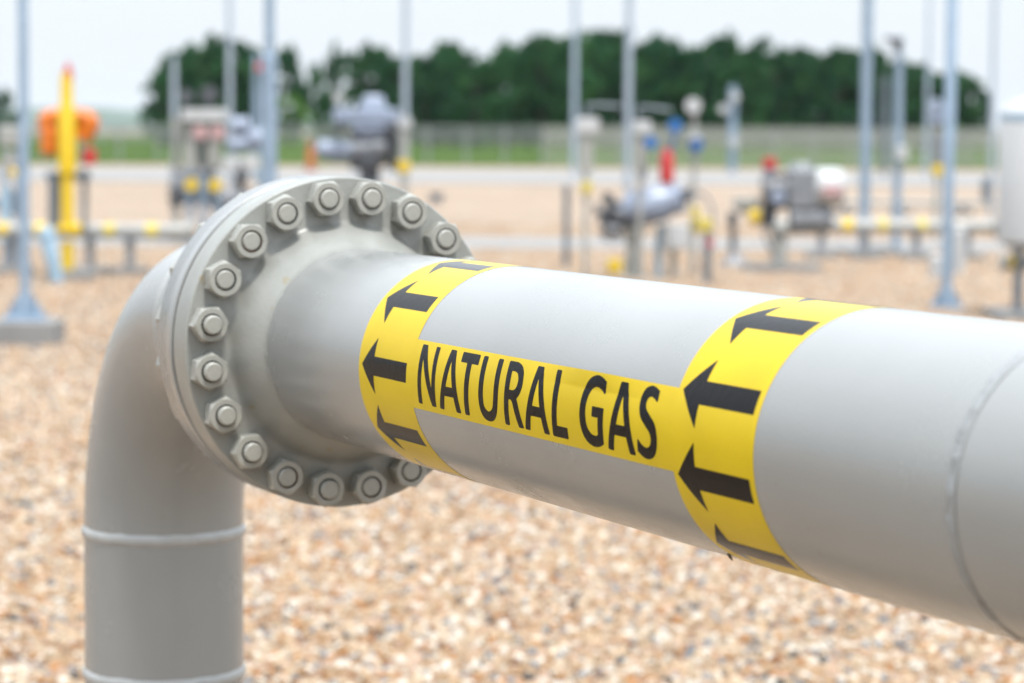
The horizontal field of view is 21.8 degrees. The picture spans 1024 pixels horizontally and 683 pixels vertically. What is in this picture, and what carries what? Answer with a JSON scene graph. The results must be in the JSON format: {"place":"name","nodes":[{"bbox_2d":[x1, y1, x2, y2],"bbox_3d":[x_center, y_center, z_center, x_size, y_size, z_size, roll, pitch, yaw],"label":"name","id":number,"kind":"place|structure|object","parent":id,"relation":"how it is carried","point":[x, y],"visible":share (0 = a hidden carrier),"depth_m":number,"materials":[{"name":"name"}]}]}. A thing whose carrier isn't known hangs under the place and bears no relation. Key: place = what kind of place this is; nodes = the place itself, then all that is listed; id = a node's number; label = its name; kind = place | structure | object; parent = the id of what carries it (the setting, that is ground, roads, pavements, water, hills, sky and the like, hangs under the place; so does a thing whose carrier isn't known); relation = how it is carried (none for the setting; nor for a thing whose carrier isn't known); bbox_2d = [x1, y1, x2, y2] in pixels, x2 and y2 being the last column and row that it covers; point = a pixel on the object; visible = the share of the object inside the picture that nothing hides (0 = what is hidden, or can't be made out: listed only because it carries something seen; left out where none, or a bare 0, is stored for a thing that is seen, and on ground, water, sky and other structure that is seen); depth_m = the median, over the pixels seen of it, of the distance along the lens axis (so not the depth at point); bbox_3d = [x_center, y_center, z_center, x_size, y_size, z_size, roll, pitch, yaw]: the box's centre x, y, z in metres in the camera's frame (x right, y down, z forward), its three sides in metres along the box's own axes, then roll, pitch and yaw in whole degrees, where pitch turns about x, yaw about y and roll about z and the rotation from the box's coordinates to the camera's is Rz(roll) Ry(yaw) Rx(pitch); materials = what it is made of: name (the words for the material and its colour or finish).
{"place":"outdoors","nodes":[
{"label":"outdoors","id":0,"kind":"place"},
{"bbox_2d":[4,107,399,131],"bbox_3d":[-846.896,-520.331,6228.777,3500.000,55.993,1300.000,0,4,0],"label":"hills","id":1,"kind":"structure","parent":0,"point":[116,116],"depth_m":5783.29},
{"bbox_2d":[0,134,997,168],"bbox_3d":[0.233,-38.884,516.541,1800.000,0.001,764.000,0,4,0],"label":"grass field","id":2,"kind":"structure","parent":0,"point":[299,153],"depth_m":198.87,"materials":[{"name":"green plant"}]},
{"bbox_2d":[0,86,18,125],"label":"deciduous tree","id":3,"kind":"object","parent":2,"relation":"on","point":[6,99],"visible":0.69,"depth_m":288.44,"materials":[{"name":"green plant"}]},
{"bbox_2d":[138,67,183,145],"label":"deciduous tree","id":4,"kind":"object","parent":2,"relation":"on","point":[161,81],"visible":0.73,"depth_m":283.19,"materials":[{"name":"green plant"}]},
{"bbox_2d":[149,84,182,142],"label":"deciduous tree","id":5,"kind":"object","parent":2,"relation":"on","point":[151,92],"visible":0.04,"depth_m":315.48,"materials":[{"name":"green plant"}]},
{"bbox_2d":[150,49,203,145],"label":"deciduous tree","id":6,"kind":"object","parent":2,"relation":"on","point":[187,65],"visible":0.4,"depth_m":292.74,"materials":[{"name":"green plant"}]},
{"bbox_2d":[153,59,203,125],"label":"deciduous tree","id":7,"kind":"object","parent":2,"relation":"on","point":[196,61],"visible":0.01,"depth_m":314.56,"materials":[{"name":"green plant"}]},
{"bbox_2d":[179,31,233,141],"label":"deciduous tree","id":8,"kind":"object","parent":2,"relation":"on","point":[211,39],"visible":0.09,"depth_m":301.89,"materials":[{"name":"green plant"}]},
{"bbox_2d":[195,33,259,138],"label":"deciduous tree","id":9,"kind":"object","parent":2,"relation":"on","point":[242,68],"visible":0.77,"depth_m":282.08,"materials":[{"name":"green plant"}]},
{"bbox_2d":[232,45,262,124],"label":"deciduous tree","id":10,"kind":"object","parent":2,"relation":"on","point":[257,51],"visible":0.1,"depth_m":293.26,"materials":[{"name":"green plant"}]},
{"bbox_2d":[276,42,305,145],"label":"deciduous tree","id":11,"kind":"object","parent":2,"relation":"on","point":[294,85],"visible":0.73,"depth_m":303.00,"materials":[{"name":"green plant"}]},
{"bbox_2d":[277,95,319,142],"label":"bush","id":12,"kind":"object","parent":2,"relation":"on","point":[305,115],"visible":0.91,"depth_m":274.79,"materials":[{"name":"green plant"}]},
{"bbox_2d":[303,62,326,146],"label":"deciduous tree","id":13,"kind":"object","parent":2,"relation":"on","point":[318,77],"visible":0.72,"depth_m":283.38,"materials":[{"name":"green plant"}]},
{"bbox_2d":[312,100,336,139],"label":"bush","id":14,"kind":"object","parent":2,"relation":"on","point":[316,118],"visible":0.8,"depth_m":278.88,"materials":[{"name":"green plant"}]},
{"bbox_2d":[324,39,350,139],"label":"deciduous tree","id":15,"kind":"object","parent":2,"relation":"on","point":[336,62],"visible":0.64,"depth_m":293.31,"materials":[{"name":"green plant"}]},
{"bbox_2d":[345,39,401,133],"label":"deciduous tree","id":16,"kind":"object","parent":2,"relation":"on","point":[367,62],"visible":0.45,"depth_m":302.12,"materials":[{"name":"green plant"}]},
{"bbox_2d":[377,54,423,140],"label":"deciduous tree","id":17,"kind":"object","parent":2,"relation":"on","point":[388,92],"visible":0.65,"depth_m":283.01,"materials":[{"name":"green plant"}]},
{"bbox_2d":[399,64,450,145],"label":"deciduous tree","id":18,"kind":"object","parent":2,"relation":"on","point":[415,84],"visible":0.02,"depth_m":314.89,"materials":[{"name":"green plant"}]},
{"bbox_2d":[399,48,456,146],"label":"deciduous tree","id":19,"kind":"object","parent":2,"relation":"on","point":[435,71],"visible":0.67,"depth_m":292.30,"materials":[{"name":"green plant"}]},
{"bbox_2d":[421,39,474,146],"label":"deciduous tree","id":20,"kind":"object","parent":2,"relation":"on","point":[448,51],"visible":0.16,"depth_m":302.21,"materials":[{"name":"green plant"}]},
{"bbox_2d":[448,85,480,145],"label":"deciduous tree","id":21,"kind":"object","parent":2,"relation":"on","point":[453,143],"visible":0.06,"depth_m":315.00,"materials":[{"name":"green plant"}]},
{"bbox_2d":[441,49,513,147],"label":"deciduous tree","id":22,"kind":"object","parent":2,"relation":"on","point":[483,75],"visible":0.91,"depth_m":282.56,"materials":[{"name":"green plant"}]},
{"bbox_2d":[467,57,529,146],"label":"deciduous tree","id":23,"kind":"object","parent":2,"relation":"on","point":[473,88],"visible":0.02,"depth_m":315.06,"materials":[{"name":"green plant"}]},
{"bbox_2d":[0,122,998,167],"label":"fence","id":24,"kind":"object","parent":2,"relation":"on","point":[774,142],"visible":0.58,"depth_m":141.61,"materials":[{"name":"metal"}]},
{"bbox_2d":[489,38,545,147],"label":"deciduous tree","id":25,"kind":"object","parent":2,"relation":"on","point":[513,58],"visible":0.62,"depth_m":292.12,"materials":[{"name":"green plant"}]},
{"bbox_2d":[501,58,562,146],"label":"deciduous tree","id":26,"kind":"object","parent":2,"relation":"on","point":[538,123],"visible":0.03,"depth_m":315.10,"materials":[{"name":"green plant"}]},
{"bbox_2d":[516,32,571,147],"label":"deciduous tree","id":27,"kind":"object","parent":2,"relation":"on","point":[540,48],"visible":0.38,"depth_m":302.15,"materials":[{"name":"green plant"}]},
{"bbox_2d":[536,60,571,146],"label":"deciduous tree","id":28,"kind":"object","parent":2,"relation":"on","point":[551,122],"visible":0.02,"depth_m":315.01,"materials":[{"name":"green plant"}]},
{"bbox_2d":[545,28,616,145],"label":"deciduous tree","id":29,"kind":"object","parent":2,"relation":"on","point":[590,88],"visible":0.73,"depth_m":282.26,"materials":[{"name":"green plant"}]},
{"bbox_2d":[562,69,612,143],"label":"deciduous tree","id":30,"kind":"object","parent":2,"relation":"on","point":[569,71],"visible":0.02,"depth_m":313.66,"materials":[{"name":"green plant"}]},
{"bbox_2d":[563,28,643,147],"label":"deciduous tree","id":31,"kind":"object","parent":2,"relation":"on","point":[610,42],"visible":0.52,"depth_m":291.85,"materials":[{"name":"green plant"}]},
{"bbox_2d":[599,46,637,146],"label":"deciduous tree","id":32,"kind":"object","parent":2,"relation":"on","point":[612,117],"visible":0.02,"depth_m":315.64,"materials":[{"name":"green plant"}]},
{"bbox_2d":[606,28,671,147],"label":"deciduous tree","id":33,"kind":"object","parent":2,"relation":"on","point":[636,53],"visible":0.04,"depth_m":301.96,"materials":[{"name":"green plant"}]},
{"bbox_2d":[632,47,670,146],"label":"deciduous tree","id":34,"kind":"object","parent":2,"relation":"on","point":[633,79],"visible":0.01,"depth_m":313.45,"materials":[{"name":"green plant"}]},
{"bbox_2d":[632,31,700,147],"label":"deciduous tree","id":35,"kind":"object","parent":2,"relation":"on","point":[666,57],"visible":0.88,"depth_m":281.60,"materials":[{"name":"green plant"}]},
{"bbox_2d":[660,70,705,146],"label":"deciduous tree","id":36,"kind":"object","parent":2,"relation":"on","point":[687,75],"visible":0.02,"depth_m":313.59,"materials":[{"name":"green plant"}]},
{"bbox_2d":[669,44,723,147],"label":"deciduous tree","id":37,"kind":"object","parent":2,"relation":"on","point":[700,68],"visible":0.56,"depth_m":292.48,"materials":[{"name":"green plant"}]},
{"bbox_2d":[696,28,757,148],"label":"deciduous tree","id":38,"kind":"object","parent":2,"relation":"on","point":[721,47],"visible":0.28,"depth_m":301.33,"materials":[{"name":"green plant"}]},
{"bbox_2d":[707,75,757,147],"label":"deciduous tree","id":39,"kind":"object","parent":2,"relation":"on","point":[738,131],"visible":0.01,"depth_m":315.07,"materials":[{"name":"green plant"}]},
{"bbox_2d":[713,47,773,149],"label":"deciduous tree","id":40,"kind":"object","parent":2,"relation":"on","point":[744,62],"visible":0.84,"depth_m":282.45,"materials":[{"name":"green plant"}]},
{"bbox_2d":[741,53,779,147],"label":"deciduous tree","id":41,"kind":"object","parent":2,"relation":"on","point":[749,127],"visible":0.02,"depth_m":314.12,"materials":[{"name":"green plant"}]},
{"bbox_2d":[743,35,817,147],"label":"deciduous tree","id":42,"kind":"object","parent":2,"relation":"on","point":[787,66],"visible":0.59,"depth_m":292.63,"materials":[{"name":"green plant"}]},
{"bbox_2d":[768,71,822,147],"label":"deciduous tree","id":43,"kind":"object","parent":2,"relation":"on","point":[772,120],"visible":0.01,"depth_m":314.26,"materials":[{"name":"green plant"}]},
{"bbox_2d":[776,43,829,148],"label":"deciduous tree","id":44,"kind":"object","parent":2,"relation":"on","point":[811,54],"visible":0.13,"depth_m":302.55,"materials":[{"name":"green plant"}]},
{"bbox_2d":[809,62,844,146],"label":"deciduous tree","id":45,"kind":"object","parent":2,"relation":"on","point":[829,97],"visible":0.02,"depth_m":314.10,"materials":[{"name":"green plant"}]},
{"bbox_2d":[799,45,860,149],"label":"deciduous tree","id":46,"kind":"object","parent":2,"relation":"on","point":[847,115],"visible":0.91,"depth_m":282.64,"materials":[{"name":"green plant"}]},
{"bbox_2d":[827,61,873,147],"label":"deciduous tree","id":47,"kind":"object","parent":2,"relation":"on","point":[846,132],"visible":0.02,"depth_m":316.35,"materials":[{"name":"green plant"}]},
{"bbox_2d":[840,42,905,149],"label":"deciduous tree","id":48,"kind":"object","parent":2,"relation":"on","point":[880,68],"visible":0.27,"depth_m":291.64,"materials":[{"name":"green plant"}]},
{"bbox_2d":[871,59,932,148],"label":"deciduous tree","id":49,"kind":"object","parent":2,"relation":"on","point":[908,66],"visible":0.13,"depth_m":302.19,"materials":[{"name":"green plant"}]},
{"bbox_2d":[903,62,968,150],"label":"deciduous tree","id":50,"kind":"object","parent":2,"relation":"on","point":[915,116],"visible":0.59,"depth_m":282.38,"materials":[{"name":"green plant"}]},
{"bbox_2d":[934,68,984,150],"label":"deciduous tree","id":51,"kind":"object","parent":2,"relation":"on","point":[973,110],"visible":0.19,"depth_m":293.12,"materials":[{"name":"green plant"}]},
{"bbox_2d":[963,88,989,149],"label":"deciduous tree","id":52,"kind":"object","parent":2,"relation":"on","point":[981,96],"visible":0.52,"depth_m":303.31,"materials":[{"name":"green plant"}]},
{"bbox_2d":[0,168,997,186],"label":"service road","id":53,"kind":"structure","parent":0,"point":[509,177],"depth_m":102.70,"materials":[{"name":"concrete"}]},
{"bbox_2d":[253,54,261,177],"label":"steel pole","id":54,"kind":"object","parent":53,"relation":"on","point":[257,67],"visible":0.77,"depth_m":95.76,"materials":[{"name":"grey metal"}]},
{"bbox_2d":[306,141,315,170],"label":"road marker","id":55,"kind":"object","parent":53,"relation":"on","point":[310,162],"visible":0.98,"depth_m":113.38,"materials":[{"name":"orange plastic"}]},
{"bbox_2d":[571,0,577,174],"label":"steel pole","id":56,"kind":"object","parent":53,"relation":"on","point":[574,83],"visible":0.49,"depth_m":106.66,"materials":[{"name":"metal"}]},
{"bbox_2d":[719,86,739,171],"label":"lamp post","id":57,"kind":"object","parent":53,"relation":"on","point":[733,140],"visible":0.99,"depth_m":117.55,"materials":[{"name":"metal"}]},
{"bbox_2d":[881,75,887,175],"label":"steel pole","id":58,"kind":"object","parent":53,"relation":"on","point":[884,129],"visible":0.86,"depth_m":110.18,"materials":[{"name":"metal"}]},
{"bbox_2d":[924,0,930,175],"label":"steel pole","id":59,"kind":"object","parent":53,"relation":"on","point":[926,157],"visible":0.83,"depth_m":110.77,"materials":[{"name":"metal"}]},
{"bbox_2d":[0,130,998,226],"bbox_3d":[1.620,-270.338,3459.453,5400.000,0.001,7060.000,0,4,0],"label":"ground","id":60,"kind":"structure","parent":0,"point":[464,203],"depth_m":71.08,"materials":[{"name":"beige gravel"}]},
{"bbox_2d":[171,55,176,163],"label":"steel pole","id":61,"kind":"object","parent":60,"relation":"on","point":[174,88],"visible":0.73,"depth_m":77.10,"materials":[{"name":"metal"}]},
{"bbox_2d":[227,0,232,191],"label":"steel pole","id":62,"kind":"object","parent":60,"relation":"on","point":[229,80],"visible":0.79,"depth_m":72.54,"materials":[{"name":"metal"}]},
{"bbox_2d":[402,0,408,117],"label":"steel pole","id":63,"kind":"object","parent":60,"relation":"on","point":[405,42],"visible":0.49,"depth_m":55.61,"materials":[{"name":"metal"}]},
{"bbox_2d":[427,193,444,202],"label":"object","id":64,"kind":"object","parent":60,"relation":"on","point":[436,197],"visible":1,"depth_m":65.58,"materials":[{"name":"metal"}]},
{"bbox_2d":[624,0,632,196],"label":"steel pole","id":65,"kind":"object","parent":60,"relation":"on","point":[628,94],"visible":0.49,"depth_m":50.28,"materials":[{"name":"metal"}]},
{"bbox_2d":[834,200,997,215],"bbox_3d":[9.056,-2.925,57.945,4.048,0.374,0.420,0,4,0],"label":"header pipe","id":66,"kind":"object","parent":60,"relation":"on","point":[962,211],"visible":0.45,"depth_m":57.88,"materials":[{"name":"beige metal"}]},
{"bbox_2d":[981,0,996,216],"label":"steel pole","id":67,"kind":"object","parent":60,"relation":"on","point":[986,189],"visible":1,"depth_m":56.69,"materials":[{"name":"metal"}]},
{"bbox_2d":[0,237,1013,251],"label":"path","id":68,"kind":"structure","parent":0,"point":[720,243],"depth_m":41.42,"materials":[{"name":"concrete"}]},
{"bbox_2d":[169,86,261,242],"bbox_3d":[-4.500,-2.696,40.848,1.502,2.416,1.081,0,4,0],"label":"metering stand","id":69,"kind":"object","parent":68,"relation":"on","point":[190,185],"visible":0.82,"depth_m":40.60,"materials":[{"name":"grey metal"}]},
{"bbox_2d":[0,221,1023,682],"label":"gravel","id":70,"kind":"structure","parent":0,"point":[438,577],"depth_m":10.38,"materials":[{"name":"beige gravel"}]},
{"bbox_2d":[0,126,19,264],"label":"instrument rack","id":71,"kind":"object","parent":70,"relation":"on","point":[9,197],"visible":0.66,"depth_m":33.86,"materials":[{"name":"grey metal"}]},
{"bbox_2d":[0,0,64,345],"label":"steel pole","id":72,"kind":"object","parent":70,"relation":"on","point":[25,320],"visible":0.93,"depth_m":21.58,"materials":[{"name":"metal"}]},
{"bbox_2d":[37,226,62,282],"bbox_3d":[-5.213,-0.974,30.065,0.288,0.658,0.208,0,4,0],"label":"pipe sleeve","id":73,"kind":"object","parent":70,"relation":"on","point":[46,236],"visible":0.98,"depth_m":30.00,"materials":[{"name":"blue plastic"}]},
{"bbox_2d":[38,62,98,280],"bbox_3d":[-5.158,-1.963,30.839,0.715,2.536,0.533,0,4,0],"label":"marker valve","id":74,"kind":"object","parent":70,"relation":"on","point":[64,126],"visible":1,"depth_m":30.83,"materials":[{"name":"yellow paint"}]},
{"bbox_2d":[0,220,195,275],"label":"header pipe","id":75,"kind":"object","parent":70,"relation":"on","point":[129,232],"visible":0.76,"depth_m":31.92,"materials":[{"name":"grey metal"}]},
{"bbox_2d":[220,154,261,206],"bbox_3d":[-3.961,-2.067,39.358,0.705,1.402,0.537,0,4,0],"label":"valve manifold","id":76,"kind":"object","parent":70,"relation":"on","point":[251,163],"visible":0.38,"depth_m":39.29,"materials":[{"name":"grey paint"}]},
{"bbox_2d":[262,0,276,184],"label":"steel pole","id":77,"kind":"object","parent":70,"relation":"on","point":[269,115],"visible":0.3,"depth_m":23.51,"materials":[{"name":"grey metal"}]},
{"bbox_2d":[316,92,399,180],"bbox_3d":[-2.661,-3.076,45.817,1.440,2.416,0.691,0,4,0],"label":"actuated valve","id":78,"kind":"object","parent":70,"relation":"on","point":[369,146],"visible":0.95,"depth_m":45.60,"materials":[{"name":"blue paint"}]},
{"bbox_2d":[397,118,411,191],"bbox_3d":[-1.834,-2.811,45.276,0.251,1.982,0.244,0,4,0],"label":"instrument pipe","id":79,"kind":"object","parent":70,"relation":"on","point":[404,125],"visible":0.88,"depth_m":45.18,"materials":[{"name":"grey metal"}]},
{"bbox_2d":[81,176,1023,682],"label":"gas pipe","id":80,"kind":"object","parent":70,"relation":"on","point":[327,340],"visible":1,"depth_m":3.61,"materials":[{"name":"metal"}]},
{"bbox_2d":[562,185,570,266],"bbox_3d":[0.703,-1.480,34.356,0.113,1.070,0.112,0,4,0],"label":"bollard","id":81,"kind":"object","parent":70,"relation":"on","point":[566,189],"visible":0.9,"depth_m":34.32,"materials":[{"name":"metal"}]},
{"bbox_2d":[576,104,621,273],"bbox_3d":[0.987,-1.675,30.434,0.514,2.079,0.220,0,4,0],"label":"sensor post","id":82,"kind":"object","parent":70,"relation":"on","point":[587,125],"visible":0.89,"depth_m":30.34,"materials":[{"name":"grey metal"}]},
{"bbox_2d":[633,106,671,278],"bbox_3d":[1.661,-1.752,31.510,0.450,2.071,0.320,0,4,0],"label":"sensor post","id":83,"kind":"object","parent":70,"relation":"on","point":[642,145],"visible":0.91,"depth_m":31.46,"materials":[{"name":"grey metal"}]},
{"bbox_2d":[593,119,714,279],"bbox_3d":[1.695,-1.695,31.777,1.455,1.917,0.458,0,4,0],"label":"gas valve","id":84,"kind":"object","parent":70,"relation":"on","point":[660,203],"visible":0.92,"depth_m":31.67,"materials":[{"name":"blue paint"}]},
{"bbox_2d":[685,98,702,274],"bbox_3d":[2.209,-1.878,32.480,0.217,2.177,0.239,0,4,0],"label":"gauge post","id":85,"kind":"object","parent":70,"relation":"on","point":[693,106],"visible":0.91,"depth_m":32.47,"materials":[{"name":"grey metal"}]},
{"bbox_2d":[697,218,712,282],"bbox_3d":[2.235,-1.044,30.838,0.196,0.772,0.178,0,4,0],"label":"vent stub","id":86,"kind":"object","parent":70,"relation":"on","point":[704,225],"visible":0.89,"depth_m":30.79,"materials":[{"name":"metal"}]},
{"bbox_2d":[718,212,746,265],"bbox_3d":[2.939,-1.352,35.161,0.438,0.717,0.438,0,4,0],"label":"pipe stand","id":87,"kind":"object","parent":70,"relation":"on","point":[734,257],"visible":0.86,"depth_m":35.10,"materials":[{"name":"grey metal"}]},
{"bbox_2d":[733,158,845,272],"bbox_3d":[3.511,-1.596,33.702,1.384,1.458,0.700,0,4,0],"label":"electric actuator","id":88,"kind":"object","parent":70,"relation":"on","point":[807,196],"visible":0.98,"depth_m":33.47,"materials":[{"name":"grey paint"}]},
{"bbox_2d":[771,190,784,203],"bbox_3d":[3.337,-1.813,33.409,0.180,0.180,0.050,0,4,0],"label":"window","id":89,"kind":"structure","parent":88,"relation":"in","point":[777,196],"depth_m":33.38,"materials":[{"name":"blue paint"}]},
{"bbox_2d":[835,0,890,253],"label":"steel pole","id":90,"kind":"object","parent":70,"relation":"on","point":[866,107],"visible":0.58,"depth_m":38.64,"materials":[{"name":"metal"}]},
{"bbox_2d":[775,215,996,260],"bbox_3d":[5.198,-1.429,36.999,3.101,0.629,0.420,0,4,0],"label":"header pipe","id":91,"kind":"object","parent":70,"relation":"on","point":[916,227],"visible":0.66,"depth_m":36.91,"materials":[{"name":"grey metal"}]},
{"bbox_2d":[869,36,933,255],"bbox_3d":[5.576,-2.798,38.474,0.950,3.193,0.950,0,4,0],"label":"steel pole","id":92,"kind":"object","parent":70,"relation":"on","point":[899,153],"visible":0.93,"depth_m":38.39,"materials":[{"name":"metal"}]},
{"bbox_2d":[929,255,940,277],"bbox_3d":[5.143,-0.905,32.353,0.147,0.293,0.147,0,4,0],"label":"bollard","id":93,"kind":"object","parent":70,"relation":"on","point":[935,266],"visible":0.89,"depth_m":32.29,"materials":[{"name":"white metal"}]},
{"bbox_2d":[929,99,943,238],"bbox_3d":[7.008,-2.833,43.980,0.271,2.335,0.242,0,4,0],"label":"sensor post","id":94,"kind":"object","parent":70,"relation":"on","point":[936,106],"visible":0.88,"depth_m":43.91,"materials":[{"name":"grey metal"}]},
{"bbox_2d":[928,0,963,309],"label":"steel pole","id":95,"kind":"object","parent":70,"relation":"on","point":[946,296],"visible":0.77,"depth_m":26.62,"materials":[{"name":"grey metal"}]},
{"bbox_2d":[953,228,965,272],"bbox_3d":[5.637,-1.139,33.566,0.153,0.575,0.153,0,4,0],"label":"bollard","id":96,"kind":"object","parent":70,"relation":"on","point":[959,238],"visible":0.9,"depth_m":33.50,"materials":[{"name":"white metal"}]},
{"bbox_2d":[982,98,1023,321],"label":"storage tank","id":97,"kind":"object","parent":70,"relation":"on","point":[1010,224],"visible":0.93,"depth_m":25.00,"materials":[{"name":"white metal"}]},
{"bbox_2d":[0,0,1023,135],"label":"sky","id":98,"kind":"structure","parent":0,"point":[111,48],"materials":[{"name":"white"}]}
]}

